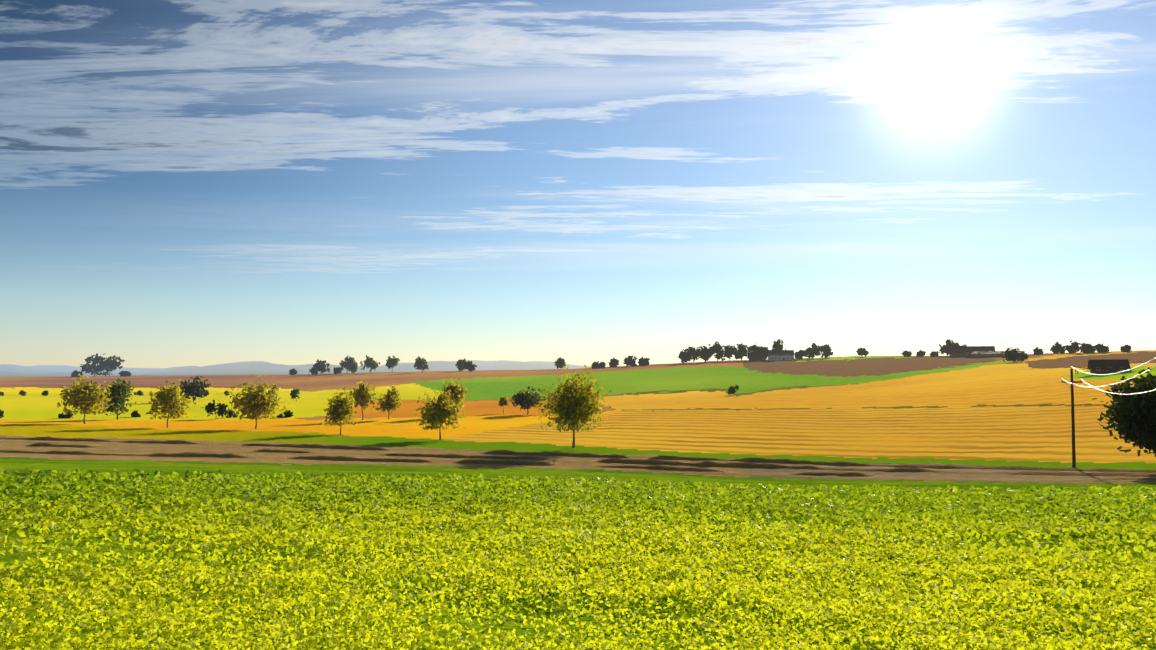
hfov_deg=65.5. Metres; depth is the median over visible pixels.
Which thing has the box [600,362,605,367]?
tree
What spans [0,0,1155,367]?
sky
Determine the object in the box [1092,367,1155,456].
tree
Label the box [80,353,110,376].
tree
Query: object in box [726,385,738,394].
bush
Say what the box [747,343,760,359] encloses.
tree
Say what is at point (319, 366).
tree
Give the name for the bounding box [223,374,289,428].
tree
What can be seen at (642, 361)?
tree
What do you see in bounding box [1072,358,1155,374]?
power line wire
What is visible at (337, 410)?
tree
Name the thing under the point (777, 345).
tree
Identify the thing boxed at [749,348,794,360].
farmhouse
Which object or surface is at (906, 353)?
bush
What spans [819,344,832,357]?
tree
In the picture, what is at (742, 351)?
tree
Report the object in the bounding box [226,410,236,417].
bush
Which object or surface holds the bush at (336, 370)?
on the terrain
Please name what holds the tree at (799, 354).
on the terrain
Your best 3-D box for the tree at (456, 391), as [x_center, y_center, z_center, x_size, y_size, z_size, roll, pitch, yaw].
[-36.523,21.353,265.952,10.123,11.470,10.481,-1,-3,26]
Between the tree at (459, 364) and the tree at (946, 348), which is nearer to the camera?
the tree at (946, 348)
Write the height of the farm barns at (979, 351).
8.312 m
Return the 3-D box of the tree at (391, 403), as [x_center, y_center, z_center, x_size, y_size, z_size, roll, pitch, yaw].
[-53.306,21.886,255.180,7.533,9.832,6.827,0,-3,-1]
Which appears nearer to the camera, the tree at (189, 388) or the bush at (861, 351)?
the tree at (189, 388)
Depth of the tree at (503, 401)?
281.13 m
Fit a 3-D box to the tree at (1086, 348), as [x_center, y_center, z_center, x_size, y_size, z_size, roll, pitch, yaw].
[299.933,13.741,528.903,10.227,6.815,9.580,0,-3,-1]
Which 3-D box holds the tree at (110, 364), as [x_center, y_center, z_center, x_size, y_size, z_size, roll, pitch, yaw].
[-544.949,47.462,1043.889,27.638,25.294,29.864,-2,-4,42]
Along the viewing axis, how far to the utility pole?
92.17 m
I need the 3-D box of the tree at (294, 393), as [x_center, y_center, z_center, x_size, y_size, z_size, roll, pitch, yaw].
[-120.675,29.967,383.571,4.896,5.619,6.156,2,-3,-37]
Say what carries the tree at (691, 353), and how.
on the terrain
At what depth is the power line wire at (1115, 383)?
60.82 m
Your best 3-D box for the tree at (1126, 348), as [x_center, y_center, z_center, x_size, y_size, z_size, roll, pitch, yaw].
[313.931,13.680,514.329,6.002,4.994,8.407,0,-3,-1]
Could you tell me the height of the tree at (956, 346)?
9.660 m
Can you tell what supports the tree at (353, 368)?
on the terrain
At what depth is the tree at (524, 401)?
269.15 m
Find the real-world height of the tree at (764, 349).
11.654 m
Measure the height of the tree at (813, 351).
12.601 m
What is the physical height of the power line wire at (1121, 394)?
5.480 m
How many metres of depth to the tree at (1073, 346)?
538.62 m
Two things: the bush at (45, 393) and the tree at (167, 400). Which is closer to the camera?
the tree at (167, 400)
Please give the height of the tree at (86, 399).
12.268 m
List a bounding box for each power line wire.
[1062,366,1155,386]
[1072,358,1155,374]
[1081,379,1155,394]
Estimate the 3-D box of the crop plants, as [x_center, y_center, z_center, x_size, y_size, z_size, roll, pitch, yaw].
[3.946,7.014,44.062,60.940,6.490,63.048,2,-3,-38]
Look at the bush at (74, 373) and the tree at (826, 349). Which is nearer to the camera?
the tree at (826, 349)
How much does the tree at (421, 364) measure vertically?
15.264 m
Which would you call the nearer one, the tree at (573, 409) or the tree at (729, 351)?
the tree at (573, 409)
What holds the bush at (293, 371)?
on the terrain
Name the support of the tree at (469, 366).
on the terrain
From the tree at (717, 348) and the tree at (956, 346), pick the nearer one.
the tree at (956, 346)
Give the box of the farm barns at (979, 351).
[949,346,1024,357]
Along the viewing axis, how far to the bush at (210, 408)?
254.65 m
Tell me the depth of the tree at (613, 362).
747.29 m
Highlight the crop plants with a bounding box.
[0,467,1155,649]
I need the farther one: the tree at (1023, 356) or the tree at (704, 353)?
the tree at (704, 353)
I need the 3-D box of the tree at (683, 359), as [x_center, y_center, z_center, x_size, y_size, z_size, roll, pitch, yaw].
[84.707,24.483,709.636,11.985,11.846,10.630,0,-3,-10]
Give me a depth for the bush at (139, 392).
444.23 m
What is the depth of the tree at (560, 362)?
791.76 m
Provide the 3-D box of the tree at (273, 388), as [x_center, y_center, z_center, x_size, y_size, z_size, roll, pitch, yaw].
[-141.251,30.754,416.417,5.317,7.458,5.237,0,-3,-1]
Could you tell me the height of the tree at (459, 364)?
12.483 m
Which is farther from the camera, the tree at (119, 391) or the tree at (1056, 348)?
the tree at (1056, 348)
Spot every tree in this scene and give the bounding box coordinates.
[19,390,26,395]
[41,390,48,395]
[57,374,117,423]
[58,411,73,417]
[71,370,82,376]
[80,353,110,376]
[95,355,124,376]
[96,375,136,419]
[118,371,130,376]
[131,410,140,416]
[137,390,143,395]
[146,379,195,427]
[178,376,210,401]
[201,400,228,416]
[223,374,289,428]
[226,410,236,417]
[269,383,278,396]
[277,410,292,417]
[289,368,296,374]
[289,389,299,401]
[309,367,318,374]
[312,360,329,372]
[322,387,357,434]
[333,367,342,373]
[339,355,355,373]
[349,362,357,373]
[349,380,380,419]
[360,355,379,372]
[375,385,402,418]
[385,356,399,369]
[414,356,428,371]
[414,380,465,439]
[434,378,471,407]
[455,358,465,370]
[463,361,476,371]
[498,395,509,412]
[510,386,547,413]
[537,365,614,447]
[554,357,565,369]
[591,361,599,368]
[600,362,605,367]
[608,358,618,366]
[623,355,637,366]
[638,357,649,365]
[678,349,690,362]
[682,346,699,362]
[699,344,712,360]
[708,341,723,361]
[721,344,737,360]
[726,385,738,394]
[734,343,748,359]
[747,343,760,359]
[760,346,767,358]
[772,339,783,349]
[794,350,806,358]
[805,343,820,358]
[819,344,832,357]
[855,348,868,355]
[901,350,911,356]
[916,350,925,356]
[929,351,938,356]
[938,339,958,355]
[951,343,966,348]
[1001,347,1021,361]
[1017,353,1028,360]
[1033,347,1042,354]
[1050,341,1064,353]
[1063,340,1080,352]
[1076,343,1094,352]
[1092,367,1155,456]
[1093,343,1109,352]
[1120,345,1131,351]
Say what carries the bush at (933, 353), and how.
on the terrain
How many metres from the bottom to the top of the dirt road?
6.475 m
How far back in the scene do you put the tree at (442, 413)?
170.69 m
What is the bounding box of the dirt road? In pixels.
[0,436,1155,479]
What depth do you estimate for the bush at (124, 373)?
1052.08 m
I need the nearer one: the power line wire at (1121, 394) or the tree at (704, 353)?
the power line wire at (1121, 394)
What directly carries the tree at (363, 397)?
on the terrain
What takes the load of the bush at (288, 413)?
on the terrain
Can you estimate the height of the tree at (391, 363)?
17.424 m
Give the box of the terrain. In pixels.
[0,350,1155,649]
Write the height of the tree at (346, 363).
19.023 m
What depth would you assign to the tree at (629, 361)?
738.16 m
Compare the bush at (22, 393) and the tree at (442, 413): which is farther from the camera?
the bush at (22, 393)
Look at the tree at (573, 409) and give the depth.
149.08 m
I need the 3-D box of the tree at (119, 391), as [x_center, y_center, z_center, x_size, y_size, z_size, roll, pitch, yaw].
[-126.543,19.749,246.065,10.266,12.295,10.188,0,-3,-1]
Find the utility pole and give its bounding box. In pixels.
[1061,367,1081,466]
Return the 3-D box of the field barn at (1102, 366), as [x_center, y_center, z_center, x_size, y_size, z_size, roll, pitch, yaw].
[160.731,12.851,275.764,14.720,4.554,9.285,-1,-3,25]
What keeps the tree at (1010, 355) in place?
on the terrain
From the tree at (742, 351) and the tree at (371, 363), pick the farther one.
the tree at (371, 363)
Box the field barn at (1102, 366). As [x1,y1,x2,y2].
[1074,359,1130,373]
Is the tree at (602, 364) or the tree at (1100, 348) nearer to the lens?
the tree at (1100, 348)
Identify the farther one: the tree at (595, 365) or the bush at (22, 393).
the tree at (595, 365)

